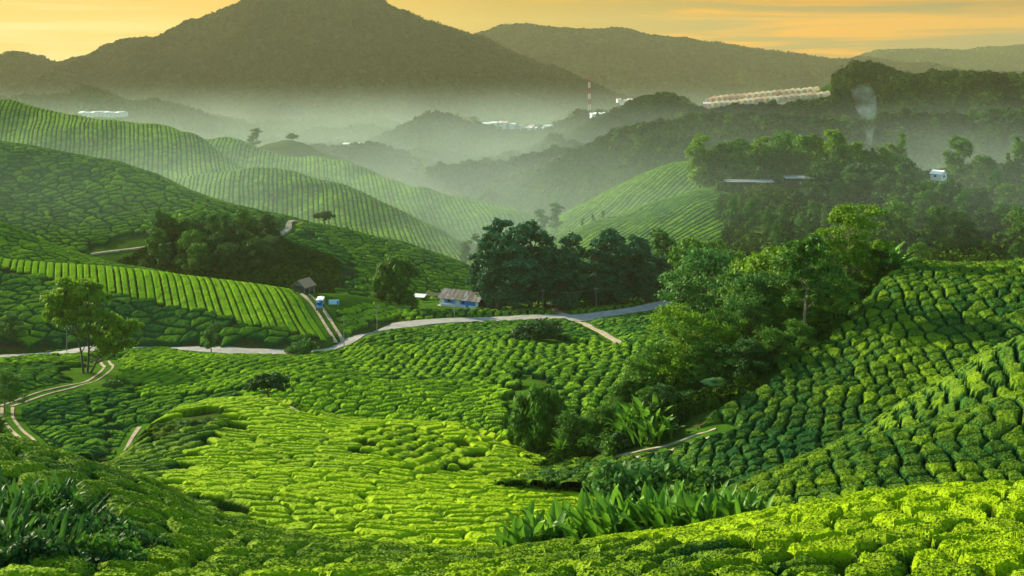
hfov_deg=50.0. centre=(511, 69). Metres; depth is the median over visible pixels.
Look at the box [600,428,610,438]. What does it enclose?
shrub
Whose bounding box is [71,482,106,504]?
tea bush
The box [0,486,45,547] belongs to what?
ginger plant
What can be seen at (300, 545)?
tea bush
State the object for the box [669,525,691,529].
tea bush
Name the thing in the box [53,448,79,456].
tea bush
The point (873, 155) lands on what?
tree
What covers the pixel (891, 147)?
tree
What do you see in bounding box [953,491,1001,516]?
tea bush
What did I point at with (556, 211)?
tree
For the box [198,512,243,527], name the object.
tea bush
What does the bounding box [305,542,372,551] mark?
tea bush
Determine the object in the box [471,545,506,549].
tea bush
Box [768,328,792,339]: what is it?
shrub
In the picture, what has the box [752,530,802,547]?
tea bush
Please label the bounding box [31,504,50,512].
shrub
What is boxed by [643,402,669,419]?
shrub
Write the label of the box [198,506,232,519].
tea bush
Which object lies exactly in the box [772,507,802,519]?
tea bush
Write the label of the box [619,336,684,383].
tree
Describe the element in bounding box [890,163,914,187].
tree
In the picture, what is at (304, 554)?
tea bush
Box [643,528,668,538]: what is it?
tea bush
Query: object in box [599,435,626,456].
shrub
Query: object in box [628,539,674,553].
tea bush
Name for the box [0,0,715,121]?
mountain
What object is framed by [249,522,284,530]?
tea bush
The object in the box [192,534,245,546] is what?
tea bush
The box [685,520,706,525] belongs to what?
tea bush
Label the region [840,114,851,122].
tree
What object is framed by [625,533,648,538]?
tea bush
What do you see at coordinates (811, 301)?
tree
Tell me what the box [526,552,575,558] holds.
tea bush
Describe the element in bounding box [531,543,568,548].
tea bush
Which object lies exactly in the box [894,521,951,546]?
tea bush
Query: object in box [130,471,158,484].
tea bush
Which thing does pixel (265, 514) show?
tea bush
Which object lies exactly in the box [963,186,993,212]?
tree
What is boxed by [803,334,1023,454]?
tea bushes
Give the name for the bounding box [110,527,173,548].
shrub
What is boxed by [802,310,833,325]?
shrub
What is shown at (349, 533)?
tea bush
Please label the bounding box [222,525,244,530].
tea bush
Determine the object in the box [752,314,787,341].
tree
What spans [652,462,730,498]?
bush
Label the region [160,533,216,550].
tea bush
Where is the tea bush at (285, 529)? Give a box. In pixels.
[279,528,309,532]
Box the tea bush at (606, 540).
[579,536,626,544]
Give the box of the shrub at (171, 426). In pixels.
[166,423,175,429]
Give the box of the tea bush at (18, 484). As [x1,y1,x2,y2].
[16,480,56,493]
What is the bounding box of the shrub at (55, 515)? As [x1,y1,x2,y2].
[34,511,61,532]
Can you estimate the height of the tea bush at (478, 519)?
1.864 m
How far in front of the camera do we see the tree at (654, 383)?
126.43 m
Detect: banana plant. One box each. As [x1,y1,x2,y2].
[484,514,525,545]
[497,507,565,546]
[506,499,579,540]
[528,492,599,541]
[532,494,588,537]
[547,432,576,448]
[552,484,643,538]
[561,488,641,538]
[566,424,589,444]
[589,487,652,532]
[592,483,634,511]
[603,398,629,425]
[605,403,657,439]
[611,485,653,522]
[615,479,706,531]
[616,392,676,438]
[617,409,682,446]
[627,482,685,530]
[661,480,704,526]
[670,479,743,524]
[683,486,754,508]
[686,484,756,520]
[716,482,794,517]
[747,487,776,509]
[867,241,919,267]
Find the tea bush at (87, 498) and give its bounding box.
[79,494,102,516]
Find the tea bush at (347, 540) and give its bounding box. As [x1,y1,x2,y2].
[340,538,369,542]
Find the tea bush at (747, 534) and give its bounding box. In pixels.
[712,526,774,548]
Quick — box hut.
[291,277,316,293]
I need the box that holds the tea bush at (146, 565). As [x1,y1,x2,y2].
[94,559,169,571]
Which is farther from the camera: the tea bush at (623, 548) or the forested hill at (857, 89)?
the forested hill at (857, 89)
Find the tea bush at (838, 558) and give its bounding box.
[787,542,850,575]
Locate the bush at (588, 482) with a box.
[582,458,644,504]
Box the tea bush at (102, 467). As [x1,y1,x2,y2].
[75,456,118,472]
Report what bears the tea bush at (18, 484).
on the hill ground
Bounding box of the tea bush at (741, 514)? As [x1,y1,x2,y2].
[734,510,757,516]
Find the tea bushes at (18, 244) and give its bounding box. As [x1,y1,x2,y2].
[0,220,171,272]
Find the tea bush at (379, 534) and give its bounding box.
[353,526,414,539]
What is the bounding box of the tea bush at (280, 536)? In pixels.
[269,534,293,538]
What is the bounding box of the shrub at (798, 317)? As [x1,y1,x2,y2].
[789,313,808,327]
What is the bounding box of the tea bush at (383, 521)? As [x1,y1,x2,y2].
[360,519,406,525]
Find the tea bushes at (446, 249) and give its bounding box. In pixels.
[170,167,482,264]
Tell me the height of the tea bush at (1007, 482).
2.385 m
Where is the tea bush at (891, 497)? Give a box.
[869,491,908,504]
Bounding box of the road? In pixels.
[0,300,669,356]
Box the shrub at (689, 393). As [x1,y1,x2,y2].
[672,389,694,397]
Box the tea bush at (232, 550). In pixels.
[213,545,266,554]
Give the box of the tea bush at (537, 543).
[511,542,543,545]
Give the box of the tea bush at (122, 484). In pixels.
[98,476,127,488]
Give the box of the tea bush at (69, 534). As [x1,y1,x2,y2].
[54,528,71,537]
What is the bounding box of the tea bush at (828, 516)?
[799,506,842,527]
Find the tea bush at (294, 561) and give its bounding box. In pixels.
[263,557,329,566]
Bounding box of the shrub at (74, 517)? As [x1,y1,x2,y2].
[47,503,105,545]
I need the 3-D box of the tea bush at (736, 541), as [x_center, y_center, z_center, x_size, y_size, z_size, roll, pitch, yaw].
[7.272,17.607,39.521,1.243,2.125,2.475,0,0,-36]
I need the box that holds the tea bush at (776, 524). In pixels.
[751,518,790,530]
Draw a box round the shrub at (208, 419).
[200,416,212,421]
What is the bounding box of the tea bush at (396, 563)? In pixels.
[385,560,445,567]
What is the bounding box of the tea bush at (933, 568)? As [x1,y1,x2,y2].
[911,560,985,575]
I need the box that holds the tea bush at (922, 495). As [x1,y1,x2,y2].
[893,489,939,509]
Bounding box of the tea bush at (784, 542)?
[753,534,799,550]
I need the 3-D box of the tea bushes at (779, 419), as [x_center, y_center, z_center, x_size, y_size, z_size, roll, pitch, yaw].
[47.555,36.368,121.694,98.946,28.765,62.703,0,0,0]
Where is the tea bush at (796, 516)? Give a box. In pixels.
[790,505,828,523]
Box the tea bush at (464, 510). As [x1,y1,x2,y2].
[440,507,501,516]
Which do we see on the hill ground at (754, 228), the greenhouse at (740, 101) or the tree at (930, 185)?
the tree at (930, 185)
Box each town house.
[501,121,509,128]
[509,123,517,128]
[517,125,525,129]
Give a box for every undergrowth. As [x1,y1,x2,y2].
[115,220,342,293]
[494,263,898,485]
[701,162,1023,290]
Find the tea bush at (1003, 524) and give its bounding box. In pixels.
[977,517,1023,531]
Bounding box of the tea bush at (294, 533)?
[282,530,311,536]
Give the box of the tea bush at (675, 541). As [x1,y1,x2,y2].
[640,536,683,545]
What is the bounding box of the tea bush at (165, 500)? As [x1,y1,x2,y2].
[159,497,192,511]
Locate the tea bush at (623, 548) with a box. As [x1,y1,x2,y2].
[610,544,635,550]
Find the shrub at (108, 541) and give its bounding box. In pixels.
[66,529,142,568]
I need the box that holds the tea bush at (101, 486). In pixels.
[71,478,121,494]
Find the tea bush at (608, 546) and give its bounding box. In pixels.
[589,541,626,552]
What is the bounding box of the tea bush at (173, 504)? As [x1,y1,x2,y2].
[165,502,214,523]
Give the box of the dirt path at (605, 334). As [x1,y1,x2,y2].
[575,321,621,342]
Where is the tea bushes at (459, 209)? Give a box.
[205,137,548,244]
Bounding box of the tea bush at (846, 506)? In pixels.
[826,499,876,514]
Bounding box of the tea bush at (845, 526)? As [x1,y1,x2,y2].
[831,518,880,535]
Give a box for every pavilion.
[719,179,773,185]
[783,176,814,187]
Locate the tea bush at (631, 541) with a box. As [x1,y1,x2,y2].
[621,537,648,545]
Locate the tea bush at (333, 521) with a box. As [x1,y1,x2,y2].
[306,518,354,526]
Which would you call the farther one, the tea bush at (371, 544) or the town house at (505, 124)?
the town house at (505, 124)
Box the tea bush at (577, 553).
[554,549,589,558]
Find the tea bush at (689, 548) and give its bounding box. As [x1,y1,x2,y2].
[663,538,733,555]
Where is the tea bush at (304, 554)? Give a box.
[295,550,333,557]
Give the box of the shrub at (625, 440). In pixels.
[610,430,639,447]
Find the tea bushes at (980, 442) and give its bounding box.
[683,389,1023,507]
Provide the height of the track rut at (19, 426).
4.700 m
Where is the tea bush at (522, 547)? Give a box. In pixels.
[496,546,526,550]
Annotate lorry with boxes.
[316,296,324,310]
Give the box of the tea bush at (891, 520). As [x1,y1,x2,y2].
[867,509,921,530]
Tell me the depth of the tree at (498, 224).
363.77 m
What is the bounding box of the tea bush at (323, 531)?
[303,528,348,533]
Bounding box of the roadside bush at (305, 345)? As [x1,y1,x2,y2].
[284,337,318,354]
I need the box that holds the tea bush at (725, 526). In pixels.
[713,521,750,529]
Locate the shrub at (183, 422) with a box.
[175,419,190,425]
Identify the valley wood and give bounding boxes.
[206,115,563,144]
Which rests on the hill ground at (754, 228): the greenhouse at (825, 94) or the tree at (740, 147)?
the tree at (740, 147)
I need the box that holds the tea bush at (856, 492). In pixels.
[842,488,882,494]
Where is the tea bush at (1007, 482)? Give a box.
[980,480,1015,485]
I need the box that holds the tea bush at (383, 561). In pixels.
[343,558,395,565]
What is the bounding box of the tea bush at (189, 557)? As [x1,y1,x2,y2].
[145,545,197,567]
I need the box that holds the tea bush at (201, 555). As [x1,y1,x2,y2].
[172,544,223,561]
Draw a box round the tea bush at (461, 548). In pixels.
[443,547,478,550]
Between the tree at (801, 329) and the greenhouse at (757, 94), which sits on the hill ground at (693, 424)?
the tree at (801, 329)
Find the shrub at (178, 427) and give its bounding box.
[176,424,191,429]
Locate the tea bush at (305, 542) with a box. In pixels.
[285,537,313,545]
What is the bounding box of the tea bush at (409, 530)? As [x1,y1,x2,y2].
[354,523,415,535]
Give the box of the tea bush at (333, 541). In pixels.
[310,541,357,544]
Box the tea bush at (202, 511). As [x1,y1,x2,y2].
[186,502,214,517]
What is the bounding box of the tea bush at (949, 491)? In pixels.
[930,485,1000,498]
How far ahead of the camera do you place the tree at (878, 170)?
566.64 m
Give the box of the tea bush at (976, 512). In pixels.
[943,500,990,524]
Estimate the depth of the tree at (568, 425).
123.93 m
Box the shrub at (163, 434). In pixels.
[157,431,169,438]
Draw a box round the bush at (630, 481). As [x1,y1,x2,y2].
[585,456,695,500]
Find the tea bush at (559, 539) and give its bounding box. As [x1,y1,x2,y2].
[542,538,567,541]
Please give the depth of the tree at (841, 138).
593.33 m
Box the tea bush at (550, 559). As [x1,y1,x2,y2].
[501,555,572,564]
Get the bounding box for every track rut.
[0,362,105,405]
[0,407,19,436]
[11,361,113,406]
[11,407,35,440]
[123,427,140,450]
[301,293,337,343]
[308,294,343,341]
[615,428,715,456]
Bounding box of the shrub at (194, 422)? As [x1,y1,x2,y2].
[185,419,200,425]
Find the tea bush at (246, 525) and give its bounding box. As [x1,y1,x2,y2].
[236,522,257,528]
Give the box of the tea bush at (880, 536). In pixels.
[851,527,920,547]
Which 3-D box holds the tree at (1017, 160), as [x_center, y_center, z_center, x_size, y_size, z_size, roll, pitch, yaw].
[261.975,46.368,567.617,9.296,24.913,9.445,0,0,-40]
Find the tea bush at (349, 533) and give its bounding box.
[326,531,358,536]
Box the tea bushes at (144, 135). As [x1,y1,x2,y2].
[0,99,241,178]
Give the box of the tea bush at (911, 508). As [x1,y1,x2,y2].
[899,499,941,516]
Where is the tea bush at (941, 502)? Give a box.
[925,496,990,509]
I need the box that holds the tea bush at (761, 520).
[750,515,780,524]
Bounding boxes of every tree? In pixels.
[0,313,25,337]
[0,369,28,410]
[39,276,144,372]
[137,258,145,266]
[145,227,167,258]
[146,208,174,242]
[151,212,174,237]
[156,242,171,265]
[165,218,178,240]
[173,229,204,262]
[174,218,191,244]
[175,217,189,244]
[181,242,212,271]
[186,218,209,244]
[189,215,201,226]
[199,233,209,253]
[203,322,222,352]
[204,213,224,242]
[205,231,223,264]
[209,244,236,272]
[215,242,245,273]
[219,213,232,232]
[222,222,245,248]
[233,207,253,237]
[239,239,250,257]
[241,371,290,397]
[243,236,268,269]
[246,128,261,145]
[256,212,280,236]
[258,236,285,267]
[260,235,279,258]
[286,133,298,139]
[313,211,335,223]
[369,255,421,309]
[458,240,472,262]
[465,250,487,290]
[470,232,509,307]
[471,233,480,251]
[475,222,547,309]
[479,217,527,308]
[504,383,571,453]
[510,219,561,306]
[533,162,544,169]
[533,241,557,305]
[534,209,548,231]
[540,231,591,309]
[546,201,564,236]
[552,409,591,442]
[571,247,590,302]
[571,416,600,441]
[582,404,611,434]
[583,242,613,304]
[588,232,635,303]
[591,407,614,433]
[592,227,646,304]
[594,401,621,431]
[603,392,629,415]
[607,377,641,414]
[609,132,618,141]
[613,376,640,405]
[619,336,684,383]
[623,234,660,299]
[627,376,653,407]
[629,252,661,303]
[632,385,661,406]
[641,381,682,412]
[643,301,737,383]
[648,228,676,272]
[650,254,670,298]
[650,372,674,395]
[653,245,761,323]
[661,245,705,315]
[669,236,722,304]
[674,332,732,385]
[683,135,714,187]
[684,347,715,387]
[692,305,746,357]
[698,267,763,321]
[700,156,720,182]
[702,140,743,178]
[703,238,726,290]
[709,149,731,184]
[712,198,722,217]
[715,248,745,277]
[715,337,774,377]
[721,270,786,330]
[722,196,741,225]
[723,114,733,124]
[723,137,756,178]
[723,150,736,170]
[723,152,755,178]
[725,245,817,330]
[728,317,755,345]
[738,316,761,336]
[739,341,776,371]
[741,198,758,227]
[746,135,775,183]
[747,144,769,178]
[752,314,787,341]
[755,141,789,179]
[756,325,805,369]
[757,282,796,329]
[760,209,775,232]
[767,143,792,178]
[768,223,784,245]
[768,232,844,324]
[769,129,799,181]
[775,202,792,226]
[779,132,818,181]
[780,302,798,317]
[783,286,811,311]
[783,317,820,356]
[786,304,807,318]
[787,144,800,173]
[793,137,824,172]
[793,212,810,236]
[795,138,832,175]
[798,170,831,200]
[799,272,864,322]
[800,280,829,309]
[804,200,821,220]
[805,129,846,167]
[808,157,835,189]
[809,257,844,301]
[812,168,834,195]
[813,201,894,290]
[819,203,827,227]
[823,163,846,183]
[827,131,843,179]
[828,224,841,238]
[837,130,848,182]
[837,143,863,182]
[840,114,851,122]
[840,164,860,186]
[844,141,876,183]
[844,269,861,289]
[853,163,875,187]
[853,246,885,280]
[859,229,873,241]
[862,146,892,174]
[862,150,881,173]
[866,113,877,119]
[866,162,887,180]
[866,208,901,244]
[868,146,879,176]
[868,179,894,203]
[869,248,897,275]
[872,164,889,179]
[881,143,900,169]
[883,191,904,220]
[885,155,904,175]
[885,199,917,240]
[888,158,922,181]
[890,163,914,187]
[892,174,915,201]
[895,131,908,163]
[901,166,924,193]
[901,182,933,217]
[906,242,928,260]
[908,189,932,222]
[916,204,952,245]
[917,180,941,217]
[930,180,956,212]
[937,178,966,209]
[942,135,974,179]
[943,210,967,248]
[946,189,974,222]
[953,219,984,247]
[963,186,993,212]
[965,154,1000,185]
[966,109,977,118]
[969,207,996,235]
[974,110,988,122]
[979,157,1000,182]
[979,169,1005,205]
[985,202,1010,235]
[993,183,1018,205]
[996,214,1017,240]
[1000,206,1023,242]
[1003,152,1015,182]
[1007,242,1023,258]
[1011,136,1023,179]
[1012,209,1023,248]
[1014,142,1023,176]
[1019,175,1023,206]
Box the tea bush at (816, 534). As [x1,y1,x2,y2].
[800,527,841,544]
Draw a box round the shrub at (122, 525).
[65,505,144,541]
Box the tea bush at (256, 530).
[241,527,268,534]
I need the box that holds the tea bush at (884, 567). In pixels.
[843,558,907,575]
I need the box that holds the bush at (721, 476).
[673,467,735,492]
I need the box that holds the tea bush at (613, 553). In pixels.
[579,549,650,558]
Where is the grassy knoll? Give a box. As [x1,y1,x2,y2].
[259,140,356,164]
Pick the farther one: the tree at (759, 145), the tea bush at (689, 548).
the tree at (759, 145)
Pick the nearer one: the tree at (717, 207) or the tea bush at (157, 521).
the tea bush at (157, 521)
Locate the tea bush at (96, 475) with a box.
[91,471,134,484]
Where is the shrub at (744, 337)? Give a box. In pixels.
[741,331,759,339]
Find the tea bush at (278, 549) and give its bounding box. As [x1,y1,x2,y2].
[252,544,296,557]
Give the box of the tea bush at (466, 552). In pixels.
[439,549,474,554]
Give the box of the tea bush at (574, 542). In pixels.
[532,540,579,547]
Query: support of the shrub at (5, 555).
on the hill ground
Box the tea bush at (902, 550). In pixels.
[874,537,930,574]
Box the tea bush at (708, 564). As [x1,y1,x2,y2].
[680,554,758,571]
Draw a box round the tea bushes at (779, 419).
[495,257,1023,496]
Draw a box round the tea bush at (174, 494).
[163,489,185,501]
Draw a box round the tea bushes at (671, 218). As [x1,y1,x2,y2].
[483,186,747,292]
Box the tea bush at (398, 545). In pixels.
[394,544,420,547]
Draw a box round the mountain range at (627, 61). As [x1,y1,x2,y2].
[474,22,1023,104]
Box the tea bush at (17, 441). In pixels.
[0,436,46,446]
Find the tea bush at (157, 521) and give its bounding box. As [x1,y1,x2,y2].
[125,514,172,533]
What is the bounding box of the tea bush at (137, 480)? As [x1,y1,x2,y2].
[133,478,156,486]
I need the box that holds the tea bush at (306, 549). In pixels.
[295,547,350,554]
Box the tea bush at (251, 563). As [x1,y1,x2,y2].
[202,558,262,567]
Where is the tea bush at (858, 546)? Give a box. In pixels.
[804,535,878,563]
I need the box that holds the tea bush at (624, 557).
[614,552,660,562]
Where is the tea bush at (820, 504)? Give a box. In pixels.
[811,498,857,507]
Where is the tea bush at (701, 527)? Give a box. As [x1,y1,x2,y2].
[682,523,712,529]
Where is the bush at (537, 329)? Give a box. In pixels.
[509,317,564,341]
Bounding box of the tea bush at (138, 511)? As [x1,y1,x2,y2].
[106,502,165,521]
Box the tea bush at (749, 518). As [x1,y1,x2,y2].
[728,511,772,522]
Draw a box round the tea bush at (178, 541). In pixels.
[159,535,211,550]
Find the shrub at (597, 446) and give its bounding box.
[594,439,616,453]
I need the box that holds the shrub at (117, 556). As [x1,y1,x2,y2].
[104,537,157,561]
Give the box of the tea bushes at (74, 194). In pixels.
[0,140,477,300]
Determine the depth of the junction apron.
329.88 m
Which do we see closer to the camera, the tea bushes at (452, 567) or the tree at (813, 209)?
the tea bushes at (452, 567)
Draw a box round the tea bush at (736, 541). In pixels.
[694,533,749,549]
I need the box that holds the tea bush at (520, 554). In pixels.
[494,550,538,557]
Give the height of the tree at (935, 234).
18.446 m
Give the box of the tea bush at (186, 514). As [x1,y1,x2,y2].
[171,506,212,523]
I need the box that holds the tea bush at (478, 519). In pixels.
[432,516,485,523]
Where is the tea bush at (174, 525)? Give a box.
[165,518,226,537]
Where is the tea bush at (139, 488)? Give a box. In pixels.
[126,484,157,497]
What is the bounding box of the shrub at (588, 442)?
[576,433,599,454]
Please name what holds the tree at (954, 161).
on the hill ground at (754, 228)
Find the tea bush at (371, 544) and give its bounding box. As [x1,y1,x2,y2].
[348,540,374,546]
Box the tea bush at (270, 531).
[252,527,283,533]
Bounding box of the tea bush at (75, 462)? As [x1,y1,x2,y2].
[56,457,92,474]
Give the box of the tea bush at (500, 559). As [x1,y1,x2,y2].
[461,555,513,562]
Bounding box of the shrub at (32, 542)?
[4,530,110,568]
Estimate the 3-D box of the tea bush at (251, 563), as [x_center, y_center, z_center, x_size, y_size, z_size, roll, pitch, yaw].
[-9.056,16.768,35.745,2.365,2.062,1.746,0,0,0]
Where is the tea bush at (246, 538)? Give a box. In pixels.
[232,533,268,546]
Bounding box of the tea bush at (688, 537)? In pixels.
[676,529,721,542]
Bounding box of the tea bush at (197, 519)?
[189,518,221,526]
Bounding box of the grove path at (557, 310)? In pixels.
[551,308,569,314]
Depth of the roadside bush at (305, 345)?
269.23 m
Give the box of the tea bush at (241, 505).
[223,498,281,514]
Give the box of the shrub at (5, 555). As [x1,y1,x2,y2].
[0,544,39,567]
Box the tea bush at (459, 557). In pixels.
[440,554,480,560]
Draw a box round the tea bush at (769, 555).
[735,546,793,565]
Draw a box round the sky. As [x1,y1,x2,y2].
[0,0,1023,60]
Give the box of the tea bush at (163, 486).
[155,480,188,499]
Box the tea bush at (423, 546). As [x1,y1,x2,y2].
[404,544,431,548]
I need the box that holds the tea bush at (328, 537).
[304,535,339,540]
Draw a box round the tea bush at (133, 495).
[105,487,164,503]
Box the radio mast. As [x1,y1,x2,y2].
[588,77,590,112]
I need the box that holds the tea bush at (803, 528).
[775,519,826,536]
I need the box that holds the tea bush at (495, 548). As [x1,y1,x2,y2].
[477,546,510,550]
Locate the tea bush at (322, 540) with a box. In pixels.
[289,537,335,541]
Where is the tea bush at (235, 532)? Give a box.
[231,529,275,539]
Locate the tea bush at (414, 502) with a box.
[373,499,427,506]
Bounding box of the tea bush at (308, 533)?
[293,531,319,535]
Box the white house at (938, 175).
[929,169,947,180]
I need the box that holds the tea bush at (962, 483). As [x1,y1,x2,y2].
[940,481,975,485]
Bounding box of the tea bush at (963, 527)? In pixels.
[931,521,998,549]
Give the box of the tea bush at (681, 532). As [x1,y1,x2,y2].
[654,528,701,539]
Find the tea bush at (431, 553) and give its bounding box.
[407,552,449,555]
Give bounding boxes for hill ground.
[0,261,404,354]
[0,299,670,461]
[27,153,354,286]
[151,413,460,511]
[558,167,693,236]
[564,283,997,492]
[681,173,1006,251]
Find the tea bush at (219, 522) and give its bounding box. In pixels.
[186,507,230,525]
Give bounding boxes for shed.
[414,293,426,297]
[424,292,439,300]
[703,102,710,108]
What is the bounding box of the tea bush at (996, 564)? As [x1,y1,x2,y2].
[957,551,1023,575]
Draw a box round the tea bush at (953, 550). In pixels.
[937,539,1023,562]
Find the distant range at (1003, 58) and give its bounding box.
[847,44,1023,71]
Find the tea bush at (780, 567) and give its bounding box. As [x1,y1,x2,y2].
[769,554,820,575]
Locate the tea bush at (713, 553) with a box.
[691,547,754,558]
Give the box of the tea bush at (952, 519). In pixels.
[914,510,974,528]
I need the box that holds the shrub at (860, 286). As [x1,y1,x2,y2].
[849,281,871,291]
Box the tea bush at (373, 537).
[350,535,378,540]
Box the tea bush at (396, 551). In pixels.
[369,548,419,554]
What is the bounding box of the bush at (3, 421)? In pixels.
[0,414,13,433]
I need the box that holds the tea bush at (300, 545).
[272,538,304,548]
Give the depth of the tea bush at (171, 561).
33.92 m
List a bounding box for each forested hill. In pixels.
[0,83,293,146]
[308,141,477,199]
[339,109,607,195]
[425,59,1023,186]
[461,107,1023,251]
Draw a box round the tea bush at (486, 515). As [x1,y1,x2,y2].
[445,512,504,517]
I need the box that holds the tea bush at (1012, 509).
[994,500,1023,521]
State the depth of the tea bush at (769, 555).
33.96 m
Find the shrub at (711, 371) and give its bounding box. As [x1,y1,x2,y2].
[706,364,719,375]
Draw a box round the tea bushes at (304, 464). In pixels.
[101,395,623,547]
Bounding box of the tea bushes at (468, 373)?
[0,292,712,462]
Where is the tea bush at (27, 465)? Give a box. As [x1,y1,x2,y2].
[0,459,49,472]
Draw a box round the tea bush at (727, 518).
[709,516,735,523]
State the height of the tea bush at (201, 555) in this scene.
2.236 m
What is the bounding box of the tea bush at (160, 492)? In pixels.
[137,481,182,504]
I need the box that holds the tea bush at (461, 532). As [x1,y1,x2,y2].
[416,527,468,538]
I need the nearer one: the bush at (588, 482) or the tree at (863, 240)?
the bush at (588, 482)
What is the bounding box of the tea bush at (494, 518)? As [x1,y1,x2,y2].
[485,515,523,522]
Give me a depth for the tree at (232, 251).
406.17 m
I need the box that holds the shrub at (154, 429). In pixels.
[150,427,159,431]
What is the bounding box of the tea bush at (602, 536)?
[593,532,625,538]
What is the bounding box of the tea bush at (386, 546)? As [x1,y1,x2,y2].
[372,544,406,548]
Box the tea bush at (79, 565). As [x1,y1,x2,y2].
[27,554,96,575]
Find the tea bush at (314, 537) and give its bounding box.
[303,536,329,539]
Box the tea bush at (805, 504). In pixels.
[787,499,823,508]
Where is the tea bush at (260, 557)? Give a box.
[243,552,288,563]
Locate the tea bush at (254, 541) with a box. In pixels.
[247,538,299,552]
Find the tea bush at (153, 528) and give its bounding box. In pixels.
[128,519,168,537]
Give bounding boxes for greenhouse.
[705,96,716,101]
[708,101,718,107]
[712,95,721,101]
[714,100,723,106]
[718,94,727,100]
[720,100,729,106]
[724,94,734,100]
[729,93,739,99]
[736,93,745,99]
[737,98,747,103]
[748,92,757,97]
[748,97,759,103]
[754,91,763,97]
[754,96,764,102]
[760,96,771,102]
[766,90,775,96]
[766,95,776,102]
[772,89,782,95]
[778,89,787,95]
[779,94,787,101]
[784,88,793,94]
[784,94,794,100]
[790,93,799,99]
[791,88,799,93]
[796,93,804,99]
[802,92,811,98]
[803,87,811,92]
[807,92,817,98]
[808,86,818,92]
[813,91,822,97]
[819,91,829,97]
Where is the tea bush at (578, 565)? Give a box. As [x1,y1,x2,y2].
[554,558,621,572]
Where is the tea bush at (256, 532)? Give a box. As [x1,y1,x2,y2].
[228,528,277,538]
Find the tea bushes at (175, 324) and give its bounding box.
[0,258,410,349]
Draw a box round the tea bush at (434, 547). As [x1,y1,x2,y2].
[407,544,440,548]
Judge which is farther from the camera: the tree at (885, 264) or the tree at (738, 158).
the tree at (738, 158)
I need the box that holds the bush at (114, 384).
[101,379,123,388]
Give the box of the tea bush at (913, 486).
[900,483,925,488]
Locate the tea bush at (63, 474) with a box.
[34,469,89,484]
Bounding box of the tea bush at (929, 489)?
[916,484,951,494]
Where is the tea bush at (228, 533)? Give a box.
[185,518,234,538]
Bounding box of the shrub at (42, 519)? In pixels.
[0,501,52,531]
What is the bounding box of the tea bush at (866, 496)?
[824,491,875,501]
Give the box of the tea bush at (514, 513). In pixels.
[503,510,548,515]
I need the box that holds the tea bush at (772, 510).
[747,507,777,514]
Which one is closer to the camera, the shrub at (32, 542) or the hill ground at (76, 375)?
the shrub at (32, 542)
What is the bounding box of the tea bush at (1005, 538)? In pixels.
[952,531,1023,548]
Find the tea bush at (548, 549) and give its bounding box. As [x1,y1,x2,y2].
[538,545,566,552]
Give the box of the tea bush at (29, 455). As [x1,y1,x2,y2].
[14,449,56,462]
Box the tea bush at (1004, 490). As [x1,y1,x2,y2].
[965,481,1016,499]
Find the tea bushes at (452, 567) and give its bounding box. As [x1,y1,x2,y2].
[0,433,1023,575]
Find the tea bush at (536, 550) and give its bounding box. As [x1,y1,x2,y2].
[492,547,542,556]
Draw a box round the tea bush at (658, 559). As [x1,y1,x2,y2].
[631,552,681,563]
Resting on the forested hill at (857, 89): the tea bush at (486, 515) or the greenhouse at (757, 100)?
the greenhouse at (757, 100)
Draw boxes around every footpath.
[90,242,170,255]
[280,220,302,235]
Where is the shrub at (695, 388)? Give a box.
[675,381,699,391]
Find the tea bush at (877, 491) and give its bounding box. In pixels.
[846,489,882,495]
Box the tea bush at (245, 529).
[232,525,262,533]
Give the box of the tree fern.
[700,377,730,392]
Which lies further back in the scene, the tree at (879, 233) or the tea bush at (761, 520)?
the tree at (879, 233)
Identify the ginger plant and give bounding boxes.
[0,463,40,505]
[0,475,68,516]
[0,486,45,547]
[0,510,58,548]
[5,468,88,507]
[5,481,60,509]
[27,471,110,513]
[37,507,101,548]
[40,487,117,514]
[82,499,132,523]
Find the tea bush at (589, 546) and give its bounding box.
[552,541,605,551]
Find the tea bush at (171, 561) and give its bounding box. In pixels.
[140,548,190,570]
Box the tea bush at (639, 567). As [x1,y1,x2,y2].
[605,559,665,575]
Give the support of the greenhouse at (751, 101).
on the forested hill at (857, 89)
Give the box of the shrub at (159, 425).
[153,423,165,427]
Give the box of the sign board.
[329,299,338,303]
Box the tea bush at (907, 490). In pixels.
[882,487,925,493]
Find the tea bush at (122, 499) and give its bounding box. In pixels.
[106,494,166,519]
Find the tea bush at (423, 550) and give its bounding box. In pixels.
[402,547,435,552]
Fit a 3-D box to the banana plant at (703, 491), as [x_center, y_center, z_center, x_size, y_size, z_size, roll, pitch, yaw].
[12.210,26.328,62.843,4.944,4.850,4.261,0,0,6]
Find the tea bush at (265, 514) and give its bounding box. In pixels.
[247,510,295,520]
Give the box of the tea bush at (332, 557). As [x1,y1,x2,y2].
[303,552,354,562]
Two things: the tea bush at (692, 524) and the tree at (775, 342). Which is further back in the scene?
the tree at (775, 342)
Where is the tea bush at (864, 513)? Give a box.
[841,502,894,521]
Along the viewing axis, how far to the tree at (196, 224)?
427.22 m
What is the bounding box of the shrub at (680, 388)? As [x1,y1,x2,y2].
[667,381,692,392]
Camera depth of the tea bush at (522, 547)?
44.19 m
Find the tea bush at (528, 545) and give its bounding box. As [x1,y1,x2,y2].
[506,543,537,548]
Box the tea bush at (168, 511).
[136,498,185,519]
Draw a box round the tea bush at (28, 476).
[17,472,63,486]
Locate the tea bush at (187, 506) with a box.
[157,487,191,509]
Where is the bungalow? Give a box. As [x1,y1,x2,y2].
[437,288,486,308]
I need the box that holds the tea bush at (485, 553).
[472,549,514,556]
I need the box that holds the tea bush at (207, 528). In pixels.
[169,516,228,538]
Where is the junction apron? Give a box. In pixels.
[548,315,600,320]

